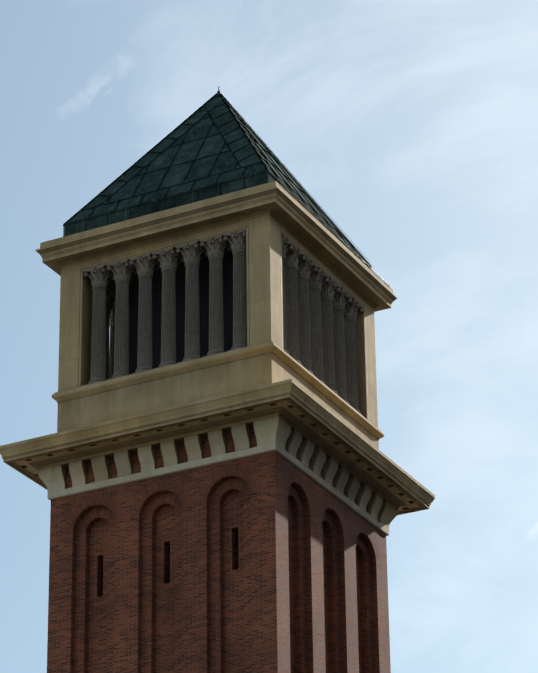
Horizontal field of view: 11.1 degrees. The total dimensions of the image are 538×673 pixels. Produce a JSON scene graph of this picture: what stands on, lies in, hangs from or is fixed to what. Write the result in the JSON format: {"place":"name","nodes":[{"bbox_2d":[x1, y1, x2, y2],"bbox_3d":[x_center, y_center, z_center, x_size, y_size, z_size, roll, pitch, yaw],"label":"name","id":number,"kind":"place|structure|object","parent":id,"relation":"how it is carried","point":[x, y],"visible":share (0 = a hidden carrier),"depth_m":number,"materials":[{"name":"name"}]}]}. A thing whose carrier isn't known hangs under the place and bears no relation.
{"place":"outdoors","nodes":[
{"label":"outdoors","id":0,"kind":"place"},
{"bbox_2d":[0,0,537,672],"label":"sky","id":1,"kind":"structure","parent":0,"point":[412,124],"materials":[{"name":"blue"}]},
{"label":"ground","id":2,"kind":"structure","parent":0,"visible":0},
{"bbox_2d":[47,426,390,672],"bbox_3d":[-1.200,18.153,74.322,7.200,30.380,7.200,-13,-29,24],"label":"shaft","id":3,"kind":"object","parent":2,"relation":"on","point":[268,578],"visible":0.94,"depth_m":76.70,"materials":[{"name":"brick"}]},
{"bbox_2d":[0,379,434,514],"bbox_3d":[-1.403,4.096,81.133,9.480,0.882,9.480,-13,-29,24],"label":"cornice","id":4,"kind":"structure","parent":3,"relation":"on","point":[292,403],"depth_m":77.95,"materials":[{"name":"stone"}]},
{"bbox_2d":[36,181,396,448],"bbox_3d":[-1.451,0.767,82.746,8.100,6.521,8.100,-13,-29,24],"label":"belfry","id":5,"kind":"object","parent":4,"relation":"on","point":[266,213],"depth_m":80.62,"materials":[{"name":"beige stone"}]},
{"bbox_2d":[83,264,114,385],"bbox_3d":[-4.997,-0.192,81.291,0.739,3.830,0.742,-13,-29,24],"label":"column","id":6,"kind":"structure","parent":5,"relation":"on","point":[98,275],"depth_m":81.26,"materials":[{"name":"stone"}]},
{"bbox_2d":[106,292,115,379],"bbox_3d":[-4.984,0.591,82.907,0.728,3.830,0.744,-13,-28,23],"label":"column","id":7,"kind":"structure","parent":5,"relation":"on","point":[110,300],"depth_m":83.27,"materials":[{"name":"stone"}]},
{"bbox_2d":[109,304,114,378],"bbox_3d":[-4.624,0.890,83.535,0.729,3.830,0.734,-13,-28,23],"label":"column","id":8,"kind":"structure","parent":5,"relation":"on","point":[112,339],"depth_m":83.75,"materials":[{"name":"stone"}]},
{"bbox_2d":[106,259,137,379],"bbox_3d":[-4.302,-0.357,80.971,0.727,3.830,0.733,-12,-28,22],"label":"column","id":9,"kind":"structure","parent":5,"relation":"on","point":[121,274],"depth_m":80.95,"materials":[{"name":"stone"}]},
{"bbox_2d":[129,253,160,374],"bbox_3d":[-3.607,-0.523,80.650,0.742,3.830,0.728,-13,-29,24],"label":"column","id":10,"kind":"structure","parent":5,"relation":"on","point":[145,269],"depth_m":80.64,"materials":[{"name":"stone"}]},
{"bbox_2d":[152,247,183,368],"bbox_3d":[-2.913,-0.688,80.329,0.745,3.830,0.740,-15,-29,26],"label":"column","id":11,"kind":"structure","parent":5,"relation":"on","point":[168,265],"depth_m":80.30,"materials":[{"name":"stone"}]},
{"bbox_2d":[175,240,207,362],"bbox_3d":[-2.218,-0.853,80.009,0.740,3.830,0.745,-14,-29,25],"label":"column","id":12,"kind":"structure","parent":5,"relation":"on","point":[191,252],"depth_m":80.00,"materials":[{"name":"stone"}]},
{"bbox_2d":[199,235,230,356],"bbox_3d":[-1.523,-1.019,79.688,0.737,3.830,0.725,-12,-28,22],"label":"column","id":13,"kind":"structure","parent":5,"relation":"on","point":[215,246],"depth_m":79.69,"materials":[{"name":"stone"}]},
{"bbox_2d":[63,93,371,268],"bbox_3d":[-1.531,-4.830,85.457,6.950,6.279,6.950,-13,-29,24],"label":"roof","id":14,"kind":"structure","parent":5,"relation":"on","point":[206,151],"depth_m":83.02,"materials":[{"name":"teal tile"}]},
{"bbox_2d":[64,92,368,262],"bbox_3d":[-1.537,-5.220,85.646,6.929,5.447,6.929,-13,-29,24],"label":"roof hips","id":15,"kind":"object","parent":14,"relation":"attached to","point":[249,141],"visible":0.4,"depth_m":84.88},
{"bbox_2d":[220,92,390,286],"bbox_3d":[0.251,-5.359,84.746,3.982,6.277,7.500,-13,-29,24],"label":"lightning cable","id":16,"kind":"object","parent":14,"relation":"attached to","point":[316,201],"visible":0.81,"depth_m":85.96,"materials":[{"name":"metal"}]},
{"bbox_2d":[78,226,367,393],"bbox_3d":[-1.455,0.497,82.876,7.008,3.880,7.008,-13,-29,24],"label":"net frame","id":17,"kind":"object","parent":5,"relation":"on","point":[248,263],"visible":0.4,"depth_m":80.61,"materials":[{"name":"metal"}]},
{"bbox_2d":[84,237,363,403],"bbox_3d":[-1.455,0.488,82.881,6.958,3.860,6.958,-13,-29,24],"label":"bird net","id":18,"kind":"object","parent":5,"relation":"on","point":[242,310],"visible":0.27,"depth_m":80.72,"materials":[{"name":"black"}]},
{"bbox_2d":[223,228,246,351],"bbox_3d":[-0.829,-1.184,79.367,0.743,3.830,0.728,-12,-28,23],"label":"column","id":19,"kind":"structure","parent":5,"relation":"on","point":[238,244],"depth_m":79.33,"materials":[{"name":"stone"}]},
{"bbox_2d":[282,234,293,353],"bbox_3d":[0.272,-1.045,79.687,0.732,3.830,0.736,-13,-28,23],"label":"column","id":20,"kind":"structure","parent":5,"relation":"on","point":[287,243],"depth_m":79.86,"materials":[{"name":"stone"}]},
{"bbox_2d":[284,244,306,363],"bbox_3d":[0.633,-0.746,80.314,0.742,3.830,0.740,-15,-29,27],"label":"column","id":21,"kind":"structure","parent":5,"relation":"on","point":[294,254],"depth_m":80.32,"materials":[{"name":"stone"}]},
{"bbox_2d":[297,256,317,373],"bbox_3d":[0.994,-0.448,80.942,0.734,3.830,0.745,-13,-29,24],"label":"column","id":22,"kind":"structure","parent":5,"relation":"on","point":[303,275],"depth_m":80.94,"materials":[{"name":"stone"}]},
{"bbox_2d":[309,266,328,383],"bbox_3d":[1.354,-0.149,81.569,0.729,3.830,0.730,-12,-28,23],"label":"column","id":23,"kind":"structure","parent":5,"relation":"on","point":[315,282],"depth_m":81.56,"materials":[{"name":"stone"}]},
{"bbox_2d":[320,277,340,394],"bbox_3d":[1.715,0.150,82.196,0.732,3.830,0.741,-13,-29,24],"label":"column","id":24,"kind":"structure","parent":5,"relation":"on","point":[328,288],"depth_m":82.18,"materials":[{"name":"stone"}]},
{"bbox_2d":[332,287,351,403],"bbox_3d":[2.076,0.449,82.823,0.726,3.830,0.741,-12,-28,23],"label":"column","id":25,"kind":"structure","parent":5,"relation":"on","point":[339,302],"depth_m":82.82,"materials":[{"name":"stone"}]},
{"bbox_2d":[344,297,363,413],"bbox_3d":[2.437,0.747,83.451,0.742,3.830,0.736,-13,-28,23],"label":"column","id":26,"kind":"structure","parent":5,"relation":"on","point":[353,306],"depth_m":83.44,"materials":[{"name":"stone"}]},
{"bbox_2d":[38,416,397,528],"bbox_3d":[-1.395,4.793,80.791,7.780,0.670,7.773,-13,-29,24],"label":"corbels","id":27,"kind":"object","parent":3,"relation":"attached to","point":[279,431],"visible":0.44,"depth_m":78.17,"materials":[{"name":"stone"}]},
{"bbox_2d":[47,443,388,535],"bbox_3d":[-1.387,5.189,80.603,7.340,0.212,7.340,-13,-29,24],"label":"trim band","id":28,"kind":"object","parent":3,"relation":"attached to","point":[315,477],"visible":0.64,"depth_m":77.91,"materials":[{"name":"stone"}]},
{"bbox_2d":[64,465,380,566],"bbox_3d":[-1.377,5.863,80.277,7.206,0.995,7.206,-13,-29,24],"label":"arches","id":29,"kind":"structure","parent":3,"relation":"attached to","point":[179,500],"depth_m":77.61,"materials":[{"name":"brown brick"}]}
]}

